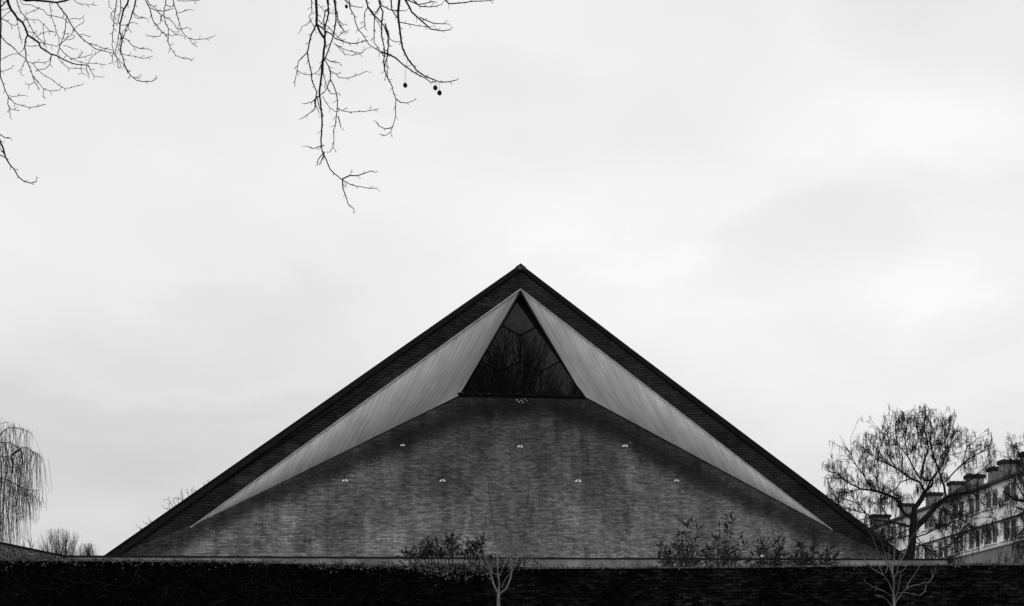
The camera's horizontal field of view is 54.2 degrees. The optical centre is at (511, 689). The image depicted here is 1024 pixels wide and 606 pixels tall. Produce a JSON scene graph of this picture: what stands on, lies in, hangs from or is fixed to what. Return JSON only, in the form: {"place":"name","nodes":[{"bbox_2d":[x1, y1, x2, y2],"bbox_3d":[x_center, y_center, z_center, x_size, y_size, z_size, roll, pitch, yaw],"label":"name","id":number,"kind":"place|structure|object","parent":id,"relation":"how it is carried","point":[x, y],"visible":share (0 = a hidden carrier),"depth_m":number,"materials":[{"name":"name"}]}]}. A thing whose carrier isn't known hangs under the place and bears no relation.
{"place":"outdoors","nodes":[
{"label":"outdoors","id":0,"kind":"place"},
{"bbox_2d":[0,558,1023,605],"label":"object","id":1,"kind":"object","parent":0,"point":[595,591],"depth_m":22.50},
{"bbox_2d":[0,565,1019,605],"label":"wall ivy","id":2,"kind":"object","parent":1,"relation":"attached to","point":[472,581],"depth_m":22.42,"materials":[{"name":"black plant"}]},
{"bbox_2d":[1,557,1023,585],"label":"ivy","id":3,"kind":"object","parent":1,"relation":"on","point":[472,569],"visible":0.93,"depth_m":22.66,"materials":[{"name":"black plant"}]},
{"bbox_2d":[1,557,1023,605],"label":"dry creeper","id":4,"kind":"object","parent":1,"relation":"hanging from","point":[108,560],"visible":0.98,"depth_m":22.35,"materials":[{"name":"black plant"}]},
{"bbox_2d":[0,0,1023,554],"label":"sky","id":5,"kind":"structure","parent":0,"point":[807,216],"materials":[{"name":"white"}]},
{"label":"terrain","id":6,"kind":"structure","parent":0,"visible":0},
{"bbox_2d":[0,418,50,547],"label":"weeping willow","id":7,"kind":"object","parent":6,"relation":"on","point":[8,493],"visible":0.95,"depth_m":60.27,"materials":[{"name":"grey plant"}]},
{"bbox_2d":[33,527,89,554],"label":"bare tree","id":8,"kind":"object","parent":6,"relation":"on","point":[64,551],"visible":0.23,"depth_m":83.70,"materials":[{"name":"grey plant"}]},
{"bbox_2d":[74,542,97,554],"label":"bare tree","id":9,"kind":"object","parent":6,"relation":"on","point":[89,551],"visible":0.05,"depth_m":91.94,"materials":[{"name":"grey plant"}]},
{"bbox_2d":[139,480,208,528],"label":"bare tree","id":10,"kind":"object","parent":6,"relation":"on","point":[173,500],"visible":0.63,"depth_m":76.08,"materials":[{"name":"black plant"}]},
{"bbox_2d":[395,531,499,565],"bbox_3d":[-1.538,-3.064,23.668,2.495,1.551,1.089,0,0,0],"label":"evergreen bush","id":11,"kind":"object","parent":6,"relation":"on","point":[439,553],"visible":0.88,"depth_m":23.57,"materials":[{"name":"black plant"}]},
{"bbox_2d":[0,542,953,568],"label":"wing","id":12,"kind":"structure","parent":6,"relation":"on","point":[595,562],"depth_m":37.86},
{"bbox_2d":[0,533,62,558],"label":"climbing ivy","id":13,"kind":"object","parent":12,"relation":"attached to","point":[12,553],"visible":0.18,"depth_m":34.85,"materials":[{"name":"black plant"}]},
{"bbox_2d":[105,263,908,557],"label":"church","id":14,"kind":"structure","parent":6,"relation":"on","point":[517,384],"depth_m":44.83,"materials":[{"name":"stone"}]},
{"bbox_2d":[458,293,584,397],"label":"window","id":15,"kind":"structure","parent":14,"relation":"in","point":[520,358],"depth_m":45.80,"materials":[{"name":"black glass"}]},
{"bbox_2d":[651,514,707,566],"bbox_3d":[3.962,-3.244,23.793,1.386,1.897,0.831,0,0,0],"label":"lance leaved shrub","id":16,"kind":"object","parent":6,"relation":"on","point":[685,558],"visible":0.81,"depth_m":23.75,"materials":[{"name":"black plant"}]},
{"bbox_2d":[703,509,752,565],"bbox_3d":[5.104,-3.306,23.694,1.278,2.023,0.801,0,0,0],"label":"lance leaved shrub","id":17,"kind":"object","parent":6,"relation":"on","point":[726,555],"visible":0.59,"depth_m":23.70,"materials":[{"name":"black plant"}]},
{"bbox_2d":[744,532,798,565],"bbox_3d":[6.185,-3.021,23.616,1.440,1.455,0.757,0,0,12],"label":"lance leaved shrub","id":18,"kind":"object","parent":6,"relation":"on","point":[776,558],"visible":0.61,"depth_m":23.55,"materials":[{"name":"black plant"}]},
{"bbox_2d":[790,539,840,565],"bbox_3d":[7.116,-2.936,23.477,1.177,1.282,0.762,0,0,18],"label":"lance leaved shrub","id":19,"kind":"object","parent":6,"relation":"on","point":[806,558],"visible":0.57,"depth_m":23.41,"materials":[{"name":"black plant"}]},
{"bbox_2d":[821,404,1001,562],"bbox_3d":[22.924,-9.065,53.876,14.415,13.754,7.089,0,0,-31],"label":"podded tree","id":20,"kind":"object","parent":6,"relation":"on","point":[942,525],"visible":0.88,"depth_m":52.16,"materials":[{"name":"black plant"}]},
{"bbox_2d":[870,453,1023,563],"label":"apartment building","id":21,"kind":"structure","parent":6,"relation":"on","point":[992,551],"depth_m":73.81,"materials":[{"name":"grey"}]},
{"bbox_2d":[898,522,905,538],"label":"window","id":22,"kind":"structure","parent":21,"relation":"in","point":[901,530],"depth_m":86.38,"materials":[{"name":"white glass"}]},
{"bbox_2d":[920,515,932,531],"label":"window","id":23,"kind":"structure","parent":21,"relation":"in","point":[927,527],"depth_m":82.04,"materials":[{"name":"white glass"}]},
{"bbox_2d":[923,543,932,558],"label":"window","id":24,"kind":"structure","parent":21,"relation":"in","point":[932,543],"depth_m":81.67,"materials":[{"name":"white glass"}]},
{"bbox_2d":[934,507,947,526],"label":"window","id":25,"kind":"structure","parent":21,"relation":"in","point":[938,514],"depth_m":79.57,"materials":[{"name":"white glass"}]},
{"bbox_2d":[936,539,947,558],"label":"window","id":26,"kind":"structure","parent":21,"relation":"in","point":[941,543],"depth_m":79.57,"materials":[{"name":"white glass"}]},
{"bbox_2d":[952,501,962,519],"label":"window","id":27,"kind":"structure","parent":21,"relation":"in","point":[962,501],"depth_m":76.96,"materials":[{"name":"white glass"}]},
{"bbox_2d":[953,536,963,554],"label":"window","id":28,"kind":"structure","parent":21,"relation":"in","point":[955,536],"depth_m":77.39,"materials":[{"name":"white glass"}]},
{"bbox_2d":[965,529,979,551],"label":"window","id":29,"kind":"structure","parent":21,"relation":"in","point":[974,545],"depth_m":74.90,"materials":[{"name":"white glass"}]},
{"bbox_2d":[968,496,979,515],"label":"window","id":30,"kind":"structure","parent":21,"relation":"in","point":[973,498],"depth_m":74.90,"materials":[{"name":"white glass"}]},
{"bbox_2d":[980,489,997,511],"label":"window","id":31,"kind":"structure","parent":21,"relation":"in","point":[987,500],"depth_m":72.31,"materials":[{"name":"white"}]},
{"bbox_2d":[980,524,997,546],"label":"window","id":32,"kind":"structure","parent":21,"relation":"in","point":[993,537],"depth_m":72.17,"materials":[{"name":"white glass"}]},
{"bbox_2d":[962,548,1023,563],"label":"climbing plant","id":33,"kind":"object","parent":21,"relation":"attached to","point":[999,558],"visible":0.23,"depth_m":70.34,"materials":[{"name":"black plant"}]},
{"bbox_2d":[998,518,1015,542],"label":"window","id":34,"kind":"structure","parent":21,"relation":"in","point":[1009,526],"depth_m":70.26,"materials":[{"name":"black glass"}]},
{"bbox_2d":[1001,483,1015,505],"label":"window","id":35,"kind":"structure","parent":21,"relation":"in","point":[1013,492],"depth_m":69.88,"materials":[{"name":"black glass"}]},
{"bbox_2d":[997,432,1023,562],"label":"podded tree","id":36,"kind":"object","parent":6,"relation":"on","point":[1018,535],"visible":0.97,"depth_m":54.91,"materials":[{"name":"black plant"}]},
{"label":"ground","id":37,"kind":"structure","parent":0,"visible":0},
{"bbox_2d":[0,0,492,213],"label":"plane tree","id":38,"kind":"object","parent":37,"relation":"on","point":[435,87],"visible":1,"depth_m":6.52,"materials":[{"name":"black plant"}]},
{"bbox_2d":[466,480,533,605],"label":"sapling","id":39,"kind":"object","parent":37,"relation":"on","point":[499,593],"visible":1,"depth_m":19.33,"materials":[{"name":"grey plant"}]},
{"bbox_2d":[862,496,937,605],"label":"sapling","id":40,"kind":"object","parent":37,"relation":"on","point":[893,589],"visible":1,"depth_m":21.35,"materials":[{"name":"grey plant"}]}
]}

